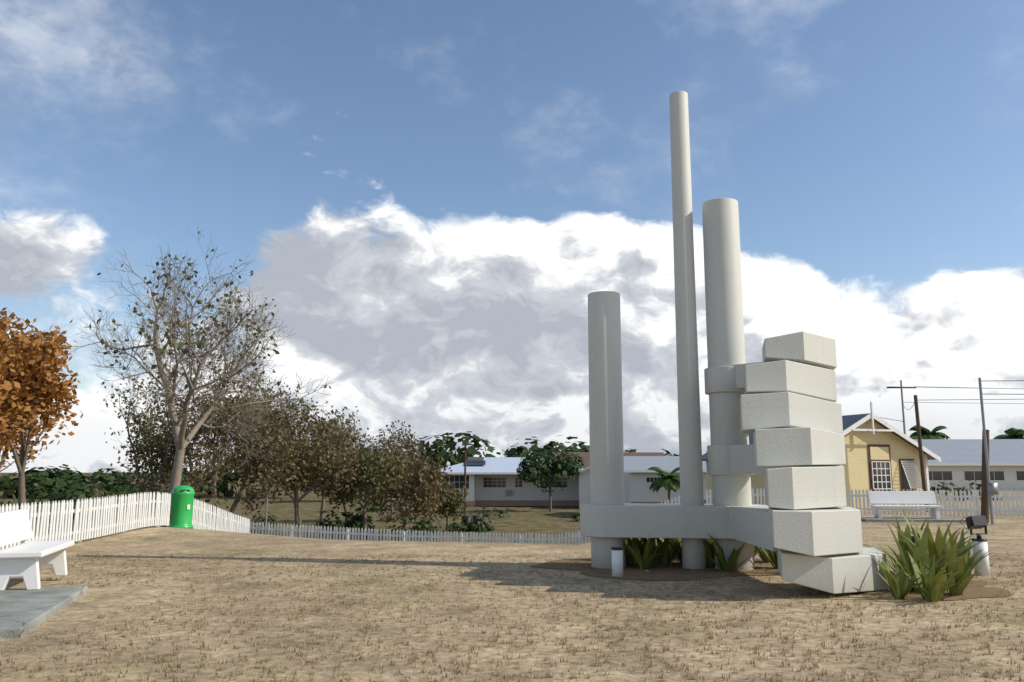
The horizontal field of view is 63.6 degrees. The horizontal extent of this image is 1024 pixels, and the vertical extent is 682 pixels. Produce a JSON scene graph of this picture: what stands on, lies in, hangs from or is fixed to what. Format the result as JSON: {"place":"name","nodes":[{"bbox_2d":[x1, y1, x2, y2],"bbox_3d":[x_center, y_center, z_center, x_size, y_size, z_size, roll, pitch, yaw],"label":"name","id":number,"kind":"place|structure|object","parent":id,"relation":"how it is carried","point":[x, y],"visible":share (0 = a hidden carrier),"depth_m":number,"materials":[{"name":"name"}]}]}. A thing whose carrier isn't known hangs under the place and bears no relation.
{"place":"outdoors","nodes":[
{"label":"outdoors","id":0,"kind":"place"},
{"bbox_2d":[436,457,582,506],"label":"white house","id":1,"kind":"structure","parent":0,"point":[491,480],"depth_m":80.63,"materials":[{"name":"paint"}]},
{"bbox_2d":[0,473,1023,681],"bbox_3d":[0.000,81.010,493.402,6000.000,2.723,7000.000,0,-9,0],"label":"lawn ground","id":2,"kind":"structure","parent":0,"point":[1006,532],"depth_m":9.23,"materials":[{"name":"beige soil"}]},
{"bbox_2d":[0,335,20,463],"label":"orange tree branches","id":3,"kind":"object","parent":2,"relation":"on","point":[7,384],"visible":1,"depth_m":17.61,"materials":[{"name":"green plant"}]},
{"bbox_2d":[0,307,35,444],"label":"orange tree branches","id":4,"kind":"object","parent":2,"relation":"on","point":[5,320],"visible":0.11,"depth_m":19.58,"materials":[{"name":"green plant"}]},
{"bbox_2d":[0,413,47,471],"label":"orange tree branches","id":5,"kind":"object","parent":2,"relation":"on","point":[15,435],"visible":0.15,"depth_m":21.62,"materials":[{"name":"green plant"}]},
{"bbox_2d":[0,474,67,536],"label":"bush","id":6,"kind":"object","parent":2,"relation":"on","point":[7,491],"visible":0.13,"depth_m":20.11,"materials":[{"name":"green plant"}]},
{"bbox_2d":[0,325,82,509],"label":"orange tree branches","id":7,"kind":"object","parent":2,"relation":"on","point":[35,379],"visible":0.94,"depth_m":18.62,"materials":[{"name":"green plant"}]},
{"bbox_2d":[0,464,82,497],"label":"bush","id":8,"kind":"object","parent":2,"relation":"on","point":[12,484],"visible":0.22,"depth_m":133.49,"materials":[{"name":"green plant"}]},
{"bbox_2d":[0,586,87,638],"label":"bench pad","id":9,"kind":"object","parent":2,"relation":"on","point":[24,611],"visible":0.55,"depth_m":9.03,"materials":[{"name":"concrete"}]},
{"bbox_2d":[0,509,74,590],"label":"white bench","id":10,"kind":"object","parent":9,"relation":"on","point":[25,560],"visible":1,"depth_m":10.65,"materials":[{"name":"paint"}]},
{"bbox_2d":[17,467,95,498],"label":"bush","id":11,"kind":"object","parent":2,"relation":"on","point":[41,477],"visible":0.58,"depth_m":128.07,"materials":[{"name":"green plant"}]},
{"bbox_2d":[26,478,100,531],"bbox_3d":[-13.069,4.993,23.961,2.471,2.023,2.767,2,-9,-15],"label":"bush","id":12,"kind":"object","parent":2,"relation":"on","point":[65,495],"visible":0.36,"depth_m":23.55,"materials":[{"name":"green plant"}]},
{"bbox_2d":[0,492,170,549],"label":"picket fence","id":13,"kind":"object","parent":2,"relation":"on","point":[127,519],"visible":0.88,"depth_m":18.76,"materials":[{"name":"paint"}]},
{"bbox_2d":[65,481,122,529],"bbox_3d":[-13.406,5.419,26.142,2.237,2.100,2.902,6,-11,-35],"label":"bush","id":14,"kind":"object","parent":2,"relation":"on","point":[96,496],"visible":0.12,"depth_m":25.90,"materials":[{"name":"green plant"}]},
{"bbox_2d":[89,463,156,497],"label":"bush","id":15,"kind":"object","parent":2,"relation":"on","point":[103,478],"visible":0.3,"depth_m":131.21,"materials":[{"name":"green plant"}]},
{"bbox_2d":[105,485,170,526],"bbox_3d":[-12.617,5.733,27.920,2.518,1.748,1.972,0,-9,0],"label":"bush","id":16,"kind":"object","parent":2,"relation":"on","point":[125,490],"visible":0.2,"depth_m":27.70,"materials":[{"name":"green plant"}]},
{"bbox_2d":[98,363,208,493],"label":"scrub tree branches","id":17,"kind":"object","parent":2,"relation":"on","point":[164,445],"visible":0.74,"depth_m":39.27,"materials":[{"name":"green plant"}]},
{"bbox_2d":[104,378,249,528],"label":"scrub tree branches","id":18,"kind":"object","parent":2,"relation":"on","point":[191,447],"visible":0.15,"depth_m":49.16,"materials":[{"name":"brown plant"}]},
{"bbox_2d":[131,479,230,528],"bbox_3d":[-13.007,6.587,32.075,3.741,2.555,3.754,8,-12,-42],"label":"bush","id":19,"kind":"object","parent":2,"relation":"on","point":[214,501],"visible":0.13,"depth_m":32.21,"materials":[{"name":"green plant"}]},
{"bbox_2d":[169,485,194,528],"bbox_3d":[-9.695,4.868,24.276,0.700,1.245,0.700,0,-9,0],"label":"litter bin","id":20,"kind":"object","parent":2,"relation":"on","point":[182,500],"visible":0.94,"depth_m":24.04,"materials":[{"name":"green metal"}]},
{"bbox_2d":[110,384,266,523],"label":"scrub tree branches","id":21,"kind":"object","parent":2,"relation":"on","point":[216,455],"visible":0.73,"depth_m":38.42,"materials":[{"name":"brown plant"}]},
{"bbox_2d":[155,466,238,497],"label":"bush","id":22,"kind":"object","parent":2,"relation":"on","point":[223,489],"visible":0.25,"depth_m":134.15,"materials":[{"name":"green plant"}]},
{"bbox_2d":[64,226,333,526],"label":"bare tree branches","id":23,"kind":"object","parent":2,"relation":"on","point":[182,442],"visible":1,"depth_m":29.76,"materials":[{"name":"brown plant"}]},
{"bbox_2d":[192,499,249,532],"bbox_3d":[-9.977,6.213,28.213,0.192,1.963,7.328,1,-9,-3],"label":"picket fence","id":24,"kind":"object","parent":2,"relation":"on","point":[230,519],"visible":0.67,"depth_m":27.61,"materials":[{"name":"paint"}]},
{"bbox_2d":[218,448,271,493],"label":"bush","id":25,"kind":"object","parent":2,"relation":"on","point":[227,477],"visible":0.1,"depth_m":133.96,"materials":[{"name":"green plant"}]},
{"bbox_2d":[250,511,278,521],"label":"bush","id":26,"kind":"object","parent":2,"relation":"on","point":[276,518],"visible":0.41,"depth_m":69.03,"materials":[{"name":"green plant"}]},
{"bbox_2d":[251,518,282,535],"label":"bush","id":27,"kind":"object","parent":2,"relation":"on","point":[256,521],"visible":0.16,"depth_m":36.53,"materials":[{"name":"green plant"}]},
{"bbox_2d":[190,369,347,513],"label":"scrub tree branches","id":28,"kind":"object","parent":2,"relation":"on","point":[274,415],"visible":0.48,"depth_m":42.43,"materials":[{"name":"brown plant"}]},
{"bbox_2d":[217,384,368,532],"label":"scrub tree branches","id":29,"kind":"object","parent":2,"relation":"on","point":[317,423],"visible":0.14,"depth_m":45.70,"materials":[{"name":"brown plant"}]},
{"bbox_2d":[230,418,368,537],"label":"scrub tree branches","id":30,"kind":"object","parent":2,"relation":"on","point":[295,473],"visible":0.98,"depth_m":39.24,"materials":[{"name":"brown plant"}]},
{"bbox_2d":[291,417,370,521],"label":"scrub tree branches","id":31,"kind":"object","parent":2,"relation":"on","point":[349,437],"visible":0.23,"depth_m":43.77,"materials":[{"name":"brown plant"}]},
{"bbox_2d":[308,406,362,524],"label":"scrub tree branches","id":32,"kind":"object","parent":2,"relation":"on","point":[321,517],"visible":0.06,"depth_m":52.55,"materials":[{"name":"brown plant"}]},
{"bbox_2d":[313,503,375,539],"bbox_3d":[-8.389,8.880,40.943,3.043,2.264,2.908,-8,-12,41],"label":"green bush","id":33,"kind":"object","parent":2,"relation":"on","point":[356,521],"visible":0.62,"depth_m":40.45,"materials":[{"name":"green plant"}]},
{"bbox_2d":[317,439,404,539],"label":"scrub tree branches","id":34,"kind":"object","parent":2,"relation":"on","point":[375,459],"visible":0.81,"depth_m":40.05,"materials":[{"name":"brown plant"}]},
{"bbox_2d":[349,501,377,511],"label":"bush","id":35,"kind":"object","parent":2,"relation":"on","point":[367,508],"visible":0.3,"depth_m":69.03,"materials":[{"name":"green plant"}]},
{"bbox_2d":[376,513,397,521],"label":"bush","id":36,"kind":"object","parent":2,"relation":"on","point":[383,519],"visible":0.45,"depth_m":55.10,"materials":[{"name":"green plant"}]},
{"bbox_2d":[355,420,426,521],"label":"scrub tree branches","id":37,"kind":"object","parent":2,"relation":"on","point":[404,443],"visible":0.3,"depth_m":55.98,"materials":[{"name":"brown plant"}]},
{"bbox_2d":[359,443,439,528],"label":"scrub tree branches","id":38,"kind":"object","parent":2,"relation":"on","point":[391,496],"visible":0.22,"depth_m":45.63,"materials":[{"name":"brown plant"}]},
{"bbox_2d":[394,510,419,518],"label":"bush","id":39,"kind":"object","parent":2,"relation":"on","point":[401,515],"visible":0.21,"depth_m":58.90,"materials":[{"name":"green plant"}]},
{"bbox_2d":[379,515,441,541],"bbox_3d":[-4.552,8.769,37.127,2.826,1.843,2.368,0,-9,0],"label":"green bush","id":40,"kind":"object","parent":2,"relation":"on","point":[423,527],"visible":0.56,"depth_m":37.20,"materials":[{"name":"green plant"}]},
{"bbox_2d":[392,441,436,480],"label":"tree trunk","id":41,"kind":"object","parent":2,"relation":"on","point":[411,456],"visible":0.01,"depth_m":126.23,"materials":[{"name":"green plant"}]},
{"bbox_2d":[394,457,452,526],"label":"scrub tree branches","id":42,"kind":"object","parent":2,"relation":"on","point":[430,476],"visible":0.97,"depth_m":41.01,"materials":[{"name":"brown plant"}]},
{"bbox_2d":[422,482,468,532],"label":"scrub tree branches","id":43,"kind":"object","parent":2,"relation":"on","point":[451,506],"visible":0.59,"depth_m":44.74,"materials":[{"name":"green plant"}]},
{"bbox_2d":[416,429,506,468],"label":"tree","id":44,"kind":"object","parent":2,"relation":"on","point":[450,456],"visible":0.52,"depth_m":117.21,"materials":[{"name":"green plant"}]},
{"bbox_2d":[444,512,490,532],"bbox_3d":[-2.589,10.408,46.226,2.767,1.596,1.930,0,-9,0],"label":"bush","id":45,"kind":"object","parent":2,"relation":"on","point":[455,528],"visible":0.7,"depth_m":45.75,"materials":[{"name":"green plant"}]},
{"bbox_2d":[461,515,482,531],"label":"black barrels","id":46,"kind":"object","parent":2,"relation":"on","point":[468,522],"visible":0.52,"depth_m":46.36,"materials":[{"name":"metal"}]},
{"bbox_2d":[449,517,495,531],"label":"bush","id":47,"kind":"object","parent":2,"relation":"on","point":[489,528],"visible":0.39,"depth_m":45.80,"materials":[{"name":"green plant"}]},
{"bbox_2d":[474,502,510,517],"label":"bush","id":48,"kind":"object","parent":2,"relation":"on","point":[492,513],"visible":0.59,"depth_m":60.33,"materials":[{"name":"green plant"}]},
{"bbox_2d":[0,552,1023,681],"bbox_3d":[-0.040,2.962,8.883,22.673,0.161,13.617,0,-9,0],"label":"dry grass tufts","id":49,"kind":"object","parent":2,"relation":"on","point":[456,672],"visible":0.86,"depth_m":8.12,"materials":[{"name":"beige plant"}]},
{"bbox_2d":[503,437,568,456],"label":"tree","id":50,"kind":"object","parent":2,"relation":"on","point":[520,451],"visible":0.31,"depth_m":128.72,"materials":[{"name":"green plant"}]},
{"bbox_2d":[516,446,584,511],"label":"tree","id":51,"kind":"object","parent":2,"relation":"on","point":[534,470],"visible":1,"depth_m":68.33,"materials":[{"name":"green plant"}]},
{"bbox_2d":[532,435,589,457],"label":"tree","id":52,"kind":"object","parent":2,"relation":"on","point":[584,448],"visible":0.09,"depth_m":109.40,"materials":[{"name":"green plant"}]},
{"bbox_2d":[571,512,579,521],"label":"bush","id":53,"kind":"object","parent":2,"relation":"on","point":[576,517],"visible":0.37,"depth_m":56.09,"materials":[{"name":"green plant"}]},
{"bbox_2d":[155,488,1023,544],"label":"picket fence","id":54,"kind":"object","parent":2,"relation":"on","point":[462,537],"visible":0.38,"depth_m":32.27,"materials":[{"name":"paint"}]},
{"bbox_2d":[265,378,1023,524],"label":"utility poles","id":55,"kind":"object","parent":2,"relation":"on","point":[988,488],"visible":0.72,"depth_m":25.75,"materials":[{"name":"brown wood"}]},
{"bbox_2d":[624,449,676,455],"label":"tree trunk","id":56,"kind":"object","parent":2,"relation":"on","point":[666,451],"visible":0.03,"depth_m":122.04,"materials":[{"name":"green plant"}]},
{"bbox_2d":[530,558,779,580],"bbox_3d":[3.027,3.768,13.801,5.444,0.035,3.366,0,-9,0],"label":"soil bed","id":57,"kind":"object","parent":2,"relation":"on","point":[677,574],"depth_m":13.19,"materials":[{"name":"brown soil"}]},
{"bbox_2d":[611,547,622,576],"bbox_3d":[1.621,3.414,12.704,0.181,0.465,0.181,0,-9,0],"label":"ground light","id":58,"kind":"object","parent":57,"relation":"on","point":[617,561],"visible":0.83,"depth_m":12.64,"materials":[{"name":"white paint"}]},
{"bbox_2d":[590,509,1003,601],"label":"strap leaf plants","id":59,"kind":"object","parent":57,"relation":"on","point":[926,567],"visible":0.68,"depth_m":11.33,"materials":[{"name":"green plant"}]},
{"bbox_2d":[646,467,679,503],"bbox_3d":[10.714,10.268,57.054,2.656,3.154,2.718,6,-11,-34],"label":"palm tree","id":60,"kind":"object","parent":2,"relation":"on","point":[668,482],"visible":0.88,"depth_m":56.72,"materials":[{"name":"green plant"}]},
{"bbox_2d":[624,456,706,503],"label":"white building","id":61,"kind":"structure","parent":2,"relation":"on","point":[639,479],"depth_m":60.13,"materials":[{"name":"paint"}]},
{"bbox_2d":[580,91,887,593],"bbox_3d":[3.267,-0.493,12.859,4.232,8.497,4.238,0,-9,0],"label":"spiral stair sculpture","id":62,"kind":"object","parent":2,"relation":"on","point":[781,405],"visible":0.88,"depth_m":13.46,"materials":[{"name":"paint"}]},
{"bbox_2d":[702,402,940,508],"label":"house","id":63,"kind":"structure","parent":2,"relation":"on","point":[880,454],"depth_m":33.86,"materials":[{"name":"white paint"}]},
{"bbox_2d":[868,491,942,518],"bbox_3d":[12.877,5.398,27.053,2.100,0.920,0.724,-1,-9,7],"label":"white bench","id":64,"kind":"object","parent":2,"relation":"on","point":[901,497],"visible":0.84,"depth_m":27.26,"materials":[{"name":"paint"}]},
{"bbox_2d":[861,517,965,521],"bbox_3d":[12.900,5.780,26.623,3.200,0.100,1.300,-1,-9,7],"label":"bench pad","id":65,"kind":"object","parent":2,"relation":"on","point":[882,519],"visible":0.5,"depth_m":26.17,"materials":[{"name":"concrete"}]},
{"bbox_2d":[909,425,949,438],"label":"palm tree","id":66,"kind":"object","parent":2,"relation":"on","point":[926,433],"visible":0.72,"depth_m":91.15,"materials":[{"name":"green plant"}]},
{"bbox_2d":[850,580,1011,599],"bbox_3d":[5.421,3.324,11.073,2.530,0.033,1.967,0,-9,0],"label":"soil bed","id":67,"kind":"object","parent":2,"relation":"on","point":[974,591],"visible":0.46,"depth_m":10.67,"materials":[{"name":"brown soil"}]},
{"bbox_2d":[931,480,980,500],"bbox_3d":[24.113,8.361,45.098,2.765,1.712,3.148,0,-9,0],"label":"hedge","id":68,"kind":"object","parent":2,"relation":"on","point":[942,486],"visible":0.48,"depth_m":44.64,"materials":[{"name":"green plant"}]},
{"bbox_2d":[913,439,1023,490],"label":"building","id":69,"kind":"structure","parent":2,"relation":"on","point":[959,465],"depth_m":68.90,"materials":[{"name":"white paint"}]},
{"bbox_2d":[960,516,989,575],"bbox_3d":[7.074,3.117,12.556,0.312,0.905,0.311,3,-10,-20],"label":"ground light","id":70,"kind":"object","parent":2,"relation":"on","point":[983,563],"visible":0.87,"depth_m":12.46,"materials":[{"name":"white paint"}]},
{"bbox_2d":[993,427,1023,438],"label":"palm tree","id":71,"kind":"object","parent":2,"relation":"on","point":[1013,433],"visible":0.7,"depth_m":92.19,"materials":[{"name":"green plant"}]},
{"bbox_2d":[0,0,1023,472],"label":"sky","id":72,"kind":"structure","parent":0,"point":[432,197],"materials":[{"name":"blue"}]},
{"bbox_2d":[574,466,589,508],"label":"white house gable","id":73,"kind":"structure","parent":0,"point":[584,486],"depth_m":74.19,"materials":[{"name":"paint"}]},
{"bbox_2d":[551,452,664,468],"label":"brown roof house","id":74,"kind":"structure","parent":0,"point":[585,456],"depth_m":95.39,"materials":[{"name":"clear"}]}
]}

